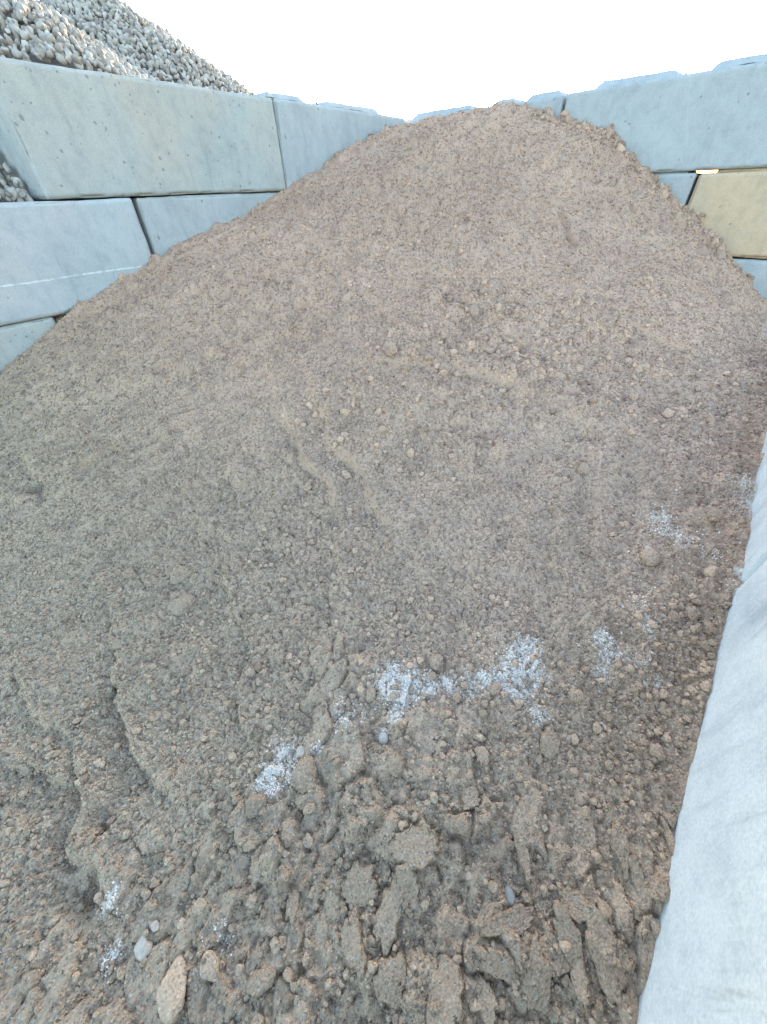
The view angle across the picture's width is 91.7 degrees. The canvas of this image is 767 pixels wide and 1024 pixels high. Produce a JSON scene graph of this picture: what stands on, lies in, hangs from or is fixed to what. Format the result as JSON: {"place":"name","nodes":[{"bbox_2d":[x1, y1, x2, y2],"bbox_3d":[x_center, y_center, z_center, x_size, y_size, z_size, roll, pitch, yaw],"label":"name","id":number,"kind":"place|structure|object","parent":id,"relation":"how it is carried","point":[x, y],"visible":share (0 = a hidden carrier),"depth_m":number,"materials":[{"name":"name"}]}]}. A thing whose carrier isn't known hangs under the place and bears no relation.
{"place":"outdoors","nodes":[
{"label":"outdoors","id":0,"kind":"place"},
{"bbox_2d":[120,0,766,172],"label":"sky","id":1,"kind":"structure","parent":0,"point":[407,58],"materials":[{"name":"white"}]},
{"label":"ground","id":2,"kind":"structure","parent":0,"visible":0},
{"bbox_2d":[0,317,55,369],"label":"concrete block","id":3,"kind":"structure","parent":2,"relation":"on","point":[16,339],"depth_m":3.28,"materials":[{"name":"grey concrete"}]},
{"bbox_2d":[0,198,150,325],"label":"concrete block","id":4,"kind":"structure","parent":3,"relation":"on","point":[58,257],"depth_m":3.29,"materials":[{"name":"grey concrete"}]},
{"bbox_2d":[0,0,276,202],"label":"stone heap","id":5,"kind":"object","parent":2,"relation":"on","point":[118,37],"visible":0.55,"depth_m":4.74,"materials":[{"name":"grey gravel"}]},
{"bbox_2d":[130,192,277,255],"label":"concrete block","id":6,"kind":"structure","parent":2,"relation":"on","point":[166,223],"depth_m":3.91,"materials":[{"name":"grey concrete"}]},
{"bbox_2d":[0,57,285,199],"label":"concrete block","id":7,"kind":"structure","parent":6,"relation":"on","point":[68,133],"depth_m":3.33,"materials":[{"name":"grey concrete"}]},
{"bbox_2d":[271,93,403,187],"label":"concrete block","id":8,"kind":"structure","parent":6,"relation":"on","point":[313,137],"depth_m":4.67,"materials":[{"name":"grey concrete"}]},
{"bbox_2d":[0,101,766,1023],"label":"sand heap","id":9,"kind":"object","parent":2,"relation":"on","point":[280,467],"visible":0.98,"depth_m":1.64,"materials":[{"name":"brown sand"}]},
{"bbox_2d":[18,968,41,995],"bbox_3d":[-0.895,1.191,0.943,0.047,0.038,0.044,-2,41,0],"label":"sand clod","id":10,"kind":"object","parent":9,"relation":"on","point":[31,979],"visible":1,"depth_m":0.94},
{"bbox_2d":[134,935,152,960],"bbox_3d":[-0.631,1.138,0.974,0.053,0.034,0.039,28,49,30],"label":"pale lump","id":11,"kind":"object","parent":9,"relation":"on","point":[143,947],"visible":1,"depth_m":0.96,"materials":[{"name":"white stone"}]},
{"bbox_2d":[149,920,158,931],"bbox_3d":[-0.615,1.109,0.996,0.029,0.018,0.023,-2,41,0],"label":"pale lump","id":12,"kind":"object","parent":9,"relation":"on","point":[154,926],"visible":1,"depth_m":0.99,"materials":[{"name":"white stone"}]},
{"bbox_2d":[156,953,186,1023],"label":"pale lump","id":13,"kind":"object","parent":9,"relation":"on","point":[170,994],"visible":0.99,"depth_m":0.90,"materials":[{"name":"beige stone"}]},
{"bbox_2d":[167,594,195,616],"bbox_3d":[-0.896,0.420,1.658,0.131,0.090,0.117,-2,41,0],"label":"sand clod","id":14,"kind":"object","parent":9,"relation":"on","point":[179,606],"visible":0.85,"depth_m":1.63,"materials":[{"name":"brown sand"}]},
{"bbox_2d":[199,950,219,981],"bbox_3d":[-0.433,1.137,0.931,0.056,0.034,0.054,-2,41,0],"label":"pale lump","id":15,"kind":"object","parent":9,"relation":"on","point":[209,970],"visible":1,"depth_m":0.92,"materials":[{"name":"beige stone"}]},
{"bbox_2d":[245,941,260,976],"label":"sand plate","id":16,"kind":"object","parent":9,"relation":"on","point":[249,968],"visible":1,"depth_m":0.93,"materials":[{"name":"sand"}]},
{"bbox_2d":[244,793,266,818],"bbox_3d":[-0.394,0.905,1.145,0.078,0.051,0.064,-2,41,0],"label":"sand clod","id":17,"kind":"object","parent":9,"relation":"on","point":[254,804],"visible":0.99,"depth_m":1.13,"materials":[{"name":"brown sand"}]},
{"bbox_2d":[246,963,276,996],"bbox_3d":[-0.299,1.146,0.911,0.074,0.040,0.047,-20,44,-19],"label":"sand clod","id":18,"kind":"object","parent":9,"relation":"on","point":[261,980],"visible":1,"depth_m":0.90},
{"bbox_2d":[285,889,300,925],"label":"sand plate","id":19,"kind":"object","parent":9,"relation":"on","point":[292,904],"visible":1,"depth_m":0.99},
{"bbox_2d":[297,746,303,756],"bbox_3d":[-0.275,0.794,1.234,0.029,0.022,0.033,-2,41,0],"label":"pale lump","id":20,"kind":"object","parent":9,"relation":"on","point":[300,751],"visible":1,"depth_m":1.23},
{"bbox_2d":[295,793,312,809],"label":"sand clod","id":21,"kind":"object","parent":9,"relation":"on","point":[302,801],"visible":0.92,"depth_m":1.13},
{"bbox_2d":[292,754,316,794],"bbox_3d":[-0.252,0.837,1.185,0.077,0.056,0.107,-2,41,0],"label":"sand clod","id":22,"kind":"object","parent":9,"relation":"on","point":[301,772],"visible":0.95,"depth_m":1.17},
{"bbox_2d":[341,916,366,982],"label":"sand plate","id":23,"kind":"object","parent":9,"relation":"on","point":[353,950],"visible":1,"depth_m":0.92,"materials":[{"name":"brown sand"}]},
{"bbox_2d":[341,860,378,908],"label":"sand plate","id":24,"kind":"object","parent":9,"relation":"on","point":[359,885],"visible":0.99,"depth_m":1.00,"materials":[{"name":"brown sand"}]},
{"bbox_2d":[366,687,375,702],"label":"sand clod","id":25,"kind":"object","parent":9,"relation":"on","point":[371,695],"visible":1,"depth_m":1.32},
{"bbox_2d":[378,731,387,744],"bbox_3d":[0.000,0.758,1.251,0.034,0.025,0.046,-2,41,0],"label":"pale lump","id":26,"kind":"object","parent":9,"relation":"on","point":[383,738],"visible":1,"depth_m":1.24,"materials":[{"name":"white stone"}]},
{"bbox_2d":[372,878,403,956],"bbox_3d":[0.016,1.038,0.970,0.064,0.042,0.155,14,44,18],"label":"sand plate","id":27,"kind":"object","parent":9,"relation":"on","point":[388,913],"visible":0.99,"depth_m":0.95,"materials":[{"name":"brown sand"}]},
{"bbox_2d":[372,951,406,1009],"bbox_3d":[0.017,1.125,0.894,0.090,0.047,0.089,-2,41,0],"label":"sand plate","id":28,"kind":"object","parent":9,"relation":"on","point":[389,979],"visible":1,"depth_m":0.88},
{"bbox_2d":[382,342,396,356],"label":"sand clod","id":29,"kind":"object","parent":9,"relation":"on","point":[389,349],"visible":0.95,"depth_m":2.31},
{"bbox_2d":[387,752,403,777],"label":"sand clod","id":30,"kind":"object","parent":9,"relation":"on","point":[395,762],"visible":1,"depth_m":1.17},
{"bbox_2d":[395,863,420,909],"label":"sand plate","id":31,"kind":"object","parent":9,"relation":"on","point":[407,883],"visible":1,"depth_m":0.99,"materials":[{"name":"brown sand"}]},
{"bbox_2d":[385,824,440,870],"bbox_3d":[0.086,0.945,1.046,0.152,0.054,0.102,-17,43,-16],"label":"sand plate","id":32,"kind":"object","parent":9,"relation":"on","point":[414,847],"visible":0.96,"depth_m":1.03,"materials":[{"name":"brown sand"}]},
{"bbox_2d":[96,458,753,983],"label":"white grains","id":33,"kind":"object","parent":9,"relation":"on","point":[392,682],"visible":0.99,"depth_m":1.32},
{"bbox_2d":[429,653,442,670],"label":"sand clod","id":34,"kind":"object","parent":9,"relation":"on","point":[435,662],"visible":1,"depth_m":1.37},
{"bbox_2d":[425,952,464,1023],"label":"sand plate","id":35,"kind":"object","parent":9,"relation":"on","point":[448,993],"visible":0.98,"depth_m":0.86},
{"bbox_2d":[439,362,451,371],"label":"sand clod","id":36,"kind":"object","parent":9,"relation":"on","point":[445,366],"visible":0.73,"depth_m":2.26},
{"bbox_2d":[453,814,470,834],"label":"sand clod","id":37,"kind":"object","parent":9,"relation":"on","point":[461,825],"visible":1,"depth_m":1.05,"materials":[{"name":"brown sand"}]},
{"bbox_2d":[460,785,480,810],"bbox_3d":[0.260,0.859,1.115,0.060,0.034,0.060,-2,41,0],"label":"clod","id":38,"kind":"object","parent":9,"relation":"on","point":[469,798],"visible":1,"depth_m":1.10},
{"bbox_2d":[468,305,479,317],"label":"sand clod","id":39,"kind":"object","parent":9,"relation":"on","point":[474,311],"visible":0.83,"depth_m":2.67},
{"bbox_2d":[474,745,490,766],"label":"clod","id":40,"kind":"object","parent":9,"relation":"on","point":[483,755],"visible":1,"depth_m":1.17,"materials":[{"name":"brown soil"}]},
{"bbox_2d":[476,973,497,1023],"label":"sand plate","id":41,"kind":"object","parent":9,"relation":"on","point":[487,1000],"visible":1,"depth_m":0.85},
{"bbox_2d":[487,684,499,695],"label":"sand clod","id":42,"kind":"object","parent":9,"relation":"on","point":[493,690],"visible":1,"depth_m":1.29,"materials":[{"name":"brown sand"}]},
{"bbox_2d":[473,942,519,985],"bbox_3d":[0.273,1.083,0.898,0.117,0.061,0.058,10,42,13],"label":"sand plate","id":43,"kind":"object","parent":9,"relation":"on","point":[497,964],"visible":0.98,"depth_m":0.89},
{"bbox_2d":[479,903,534,936],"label":"sand plate","id":44,"kind":"object","parent":9,"relation":"on","point":[519,917],"visible":0.98,"depth_m":0.93,"materials":[{"name":"brown sand"}]},
{"bbox_2d":[498,927,519,947],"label":"sand clod","id":45,"kind":"object","parent":9,"relation":"on","point":[506,936],"visible":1,"depth_m":0.91,"materials":[{"name":"brown sand"}]},
{"bbox_2d":[505,885,514,905],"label":"pebble","id":46,"kind":"object","parent":9,"relation":"on","point":[510,895],"visible":1,"depth_m":0.98,"materials":[{"name":"grey stone"}]},
{"bbox_2d":[512,828,531,888],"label":"sand plate","id":47,"kind":"object","parent":9,"relation":"on","point":[522,854],"visible":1,"depth_m":1.02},
{"bbox_2d":[520,928,552,1015],"bbox_3d":[0.365,1.093,0.888,0.071,0.062,0.134,12,43,16],"label":"sand plate","id":48,"kind":"object","parent":9,"relation":"on","point":[536,981],"visible":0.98,"depth_m":0.87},
{"bbox_2d":[540,724,560,759],"bbox_3d":[0.533,0.743,1.201,0.071,0.048,0.099,-2,41,0],"label":"clod","id":49,"kind":"object","parent":9,"relation":"on","point":[550,742],"visible":1,"depth_m":1.19,"materials":[{"name":"brown soil"}]},
{"bbox_2d":[551,899,587,976],"bbox_3d":[0.457,1.065,0.916,0.065,0.077,0.152,-2,41,0],"label":"sand plate","id":50,"kind":"object","parent":9,"relation":"on","point":[567,929],"visible":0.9,"depth_m":0.92,"materials":[{"name":"brown sand"}]},
{"bbox_2d":[560,885,585,923],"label":"sand plate","id":51,"kind":"object","parent":9,"relation":"on","point":[571,901],"visible":0.86,"depth_m":0.96,"materials":[{"name":"brown sand"}]},
{"bbox_2d":[567,688,584,702],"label":"sand clod","id":52,"kind":"object","parent":9,"relation":"on","point":[575,695],"visible":1,"depth_m":1.26,"materials":[{"name":"brown soil"}]},
{"bbox_2d":[569,957,590,1011],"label":"sand plate","id":53,"kind":"object","parent":9,"relation":"on","point":[579,978],"visible":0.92,"depth_m":0.87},
{"bbox_2d":[577,462,589,474],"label":"sand clod","id":54,"kind":"object","parent":9,"relation":"on","point":[583,469],"visible":0.99,"depth_m":1.78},
{"bbox_2d":[582,898,616,971],"bbox_3d":[0.533,1.039,0.925,0.070,0.032,0.116,-23,45,-23],"label":"sand plate","id":55,"kind":"object","parent":9,"relation":"on","point":[606,938],"visible":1,"depth_m":0.91,"materials":[{"name":"brown sand"}]},
{"bbox_2d":[584,922,621,1008],"bbox_3d":[0.525,1.083,0.892,0.048,0.052,0.139,-5,41,-3],"label":"sand plate","id":56,"kind":"object","parent":9,"relation":"on","point":[607,982],"visible":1,"depth_m":0.88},
{"bbox_2d":[609,820,630,882],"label":"sand plate","id":57,"kind":"object","parent":9,"relation":"on","point":[618,841],"visible":1,"depth_m":1.02,"materials":[{"name":"brown sand"}]},
{"bbox_2d":[629,853,647,902],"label":"sand plate","id":58,"kind":"object","parent":9,"relation":"on","point":[637,877],"visible":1,"depth_m":0.98,"materials":[{"name":"brown sand"}]},
{"bbox_2d":[639,548,660,566],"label":"sand clod","id":59,"kind":"object","parent":9,"relation":"on","point":[649,557],"visible":0.95,"depth_m":1.50,"materials":[{"name":"brown sand"}]},
{"bbox_2d":[650,915,660,938],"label":"sand clod","id":60,"kind":"object","parent":9,"relation":"on","point":[655,923],"visible":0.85,"depth_m":0.92,"materials":[{"name":"brown sand"}]},
{"bbox_2d":[648,742,665,760],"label":"sand clod","id":61,"kind":"object","parent":9,"relation":"on","point":[656,750],"visible":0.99,"depth_m":1.16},
{"bbox_2d":[649,874,670,901],"bbox_3d":[0.711,0.972,0.961,0.056,0.043,0.052,-2,41,0],"label":"sand clod","id":62,"kind":"object","parent":9,"relation":"on","point":[660,886],"visible":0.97,"depth_m":0.95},
{"bbox_2d":[659,816,675,854],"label":"sand plate","id":63,"kind":"object","parent":9,"relation":"on","point":[670,840],"visible":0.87,"depth_m":1.03,"materials":[{"name":"brown sand"}]},
{"bbox_2d":[659,810,676,827],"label":"sand clod","id":64,"kind":"object","parent":9,"relation":"on","point":[670,819],"visible":0.99,"depth_m":1.05,"materials":[{"name":"brown sand"}]},
{"bbox_2d":[667,609,681,622],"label":"sand clod","id":65,"kind":"object","parent":9,"relation":"on","point":[674,615],"visible":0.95,"depth_m":1.37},
{"bbox_2d":[684,606,701,620],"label":"sand clod","id":66,"kind":"object","parent":9,"relation":"on","point":[693,613],"visible":0.99,"depth_m":1.36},
{"bbox_2d":[701,619,717,635],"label":"sand clod","id":67,"kind":"object","parent":9,"relation":"on","point":[708,628],"visible":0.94,"depth_m":1.34,"materials":[{"name":"brown sand"}]},
{"bbox_2d":[703,565,718,576],"bbox_3d":[1.278,0.231,1.450,0.050,0.039,0.043,-33,49,-30],"label":"pale lump","id":68,"kind":"object","parent":9,"relation":"on","point":[711,571],"visible":1,"depth_m":1.44,"materials":[{"name":"beige sand"}]},
{"bbox_2d":[705,505,722,521],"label":"sand clod","id":69,"kind":"object","parent":9,"relation":"on","point":[714,512],"visible":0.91,"depth_m":1.56,"materials":[{"name":"brown sand"}]},
{"bbox_2d":[637,560,766,1023],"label":"concrete block","id":70,"kind":"structure","parent":2,"relation":"on","point":[709,964],"depth_m":0.85,"materials":[{"name":"grey concrete"}]},
{"bbox_2d":[732,257,766,298],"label":"concrete block","id":71,"kind":"structure","parent":2,"relation":"on","point":[756,268],"depth_m":4.21,"materials":[{"name":"grey concrete"}]},
{"bbox_2d":[653,171,702,205],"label":"concrete block","id":72,"kind":"structure","parent":71,"relation":"on","point":[682,184],"depth_m":4.26,"materials":[{"name":"grey concrete"}]},
{"bbox_2d":[404,90,568,123],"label":"concrete block","id":73,"kind":"structure","parent":72,"relation":"on","point":[555,100],"depth_m":4.72,"materials":[{"name":"grey concrete"}]},
{"bbox_2d":[564,53,766,172],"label":"concrete block","id":74,"kind":"structure","parent":72,"relation":"on","point":[714,117],"depth_m":3.98,"materials":[{"name":"grey concrete"}]},
{"bbox_2d":[687,167,766,258],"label":"concrete block","id":75,"kind":"structure","parent":71,"relation":"on","point":[731,204],"depth_m":4.08,"materials":[{"name":"beige concrete"}]},
{"bbox_2d":[740,432,766,582],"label":"concrete block","id":76,"kind":"structure","parent":2,"relation":"on","point":[755,559],"depth_m":1.49,"materials":[{"name":"grey concrete"}]}
]}

